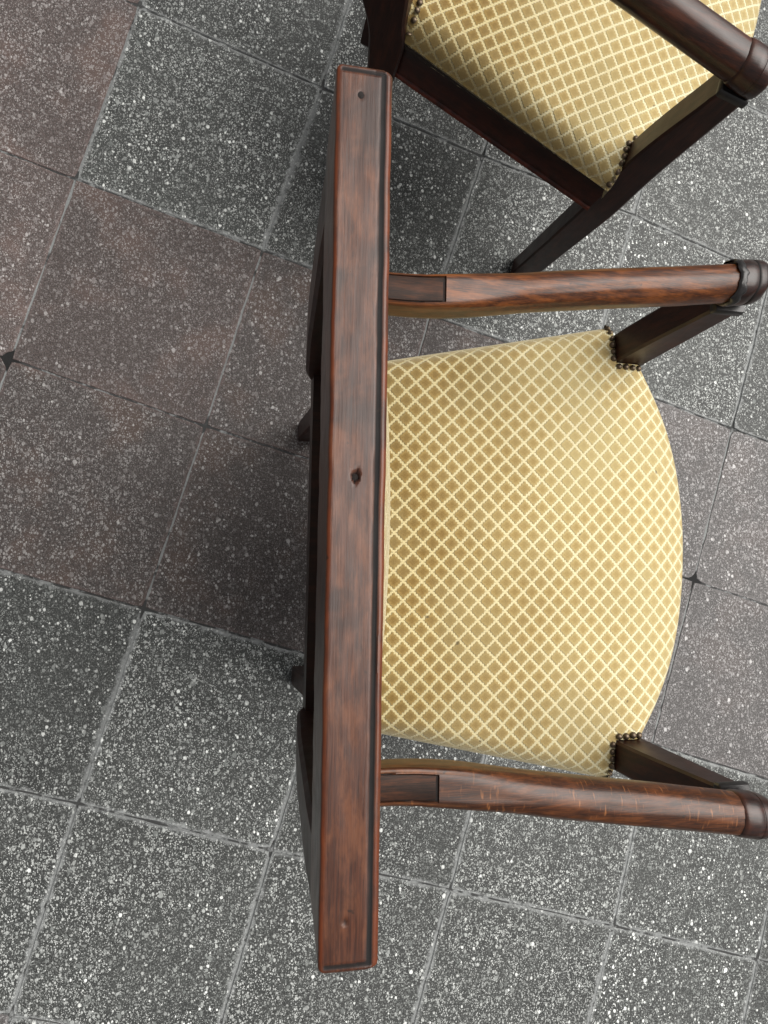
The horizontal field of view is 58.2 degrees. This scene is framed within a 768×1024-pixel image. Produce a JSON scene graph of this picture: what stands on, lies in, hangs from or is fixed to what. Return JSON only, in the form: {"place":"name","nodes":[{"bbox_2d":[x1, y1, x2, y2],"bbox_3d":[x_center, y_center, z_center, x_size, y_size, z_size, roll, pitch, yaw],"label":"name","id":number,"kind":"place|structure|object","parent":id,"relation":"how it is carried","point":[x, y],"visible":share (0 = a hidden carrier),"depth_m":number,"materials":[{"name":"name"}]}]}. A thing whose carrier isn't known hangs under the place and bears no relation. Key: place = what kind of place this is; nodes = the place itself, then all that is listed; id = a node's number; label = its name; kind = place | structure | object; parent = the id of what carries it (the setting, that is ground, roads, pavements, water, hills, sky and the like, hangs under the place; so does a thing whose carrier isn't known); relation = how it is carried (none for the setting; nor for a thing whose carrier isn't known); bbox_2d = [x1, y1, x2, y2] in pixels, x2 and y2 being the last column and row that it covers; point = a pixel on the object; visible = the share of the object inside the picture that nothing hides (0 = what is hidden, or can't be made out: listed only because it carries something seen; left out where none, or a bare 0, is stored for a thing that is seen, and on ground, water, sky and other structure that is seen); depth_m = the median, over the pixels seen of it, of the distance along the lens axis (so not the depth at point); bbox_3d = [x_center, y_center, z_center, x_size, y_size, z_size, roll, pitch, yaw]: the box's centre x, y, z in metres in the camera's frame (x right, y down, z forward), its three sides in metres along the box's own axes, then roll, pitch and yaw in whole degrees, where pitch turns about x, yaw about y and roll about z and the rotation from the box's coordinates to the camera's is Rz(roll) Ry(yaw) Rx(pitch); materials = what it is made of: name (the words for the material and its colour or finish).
{"place":"outdoors","nodes":[
{"label":"outdoors","id":0,"kind":"place"},
{"bbox_2d":[0,0,767,1023],"bbox_3d":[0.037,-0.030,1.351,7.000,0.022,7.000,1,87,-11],"label":"pavement","id":1,"kind":"structure","parent":0,"point":[162,170],"depth_m":1.28,"materials":[{"name":"grey stone"}]},
{"bbox_2d":[291,64,767,973],"bbox_3d":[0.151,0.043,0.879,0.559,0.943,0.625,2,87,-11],"label":"armchair","id":2,"kind":"object","parent":1,"relation":"on","point":[495,550],"visible":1,"depth_m":0.86,"materials":[{"name":"yellow fabric"}]},
{"bbox_2d":[360,0,767,272],"bbox_3d":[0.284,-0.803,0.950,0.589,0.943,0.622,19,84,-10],"label":"armchair","id":3,"kind":"object","parent":1,"relation":"on","point":[572,99],"visible":0.97,"depth_m":0.94,"materials":[{"name":"yellow fabric"}]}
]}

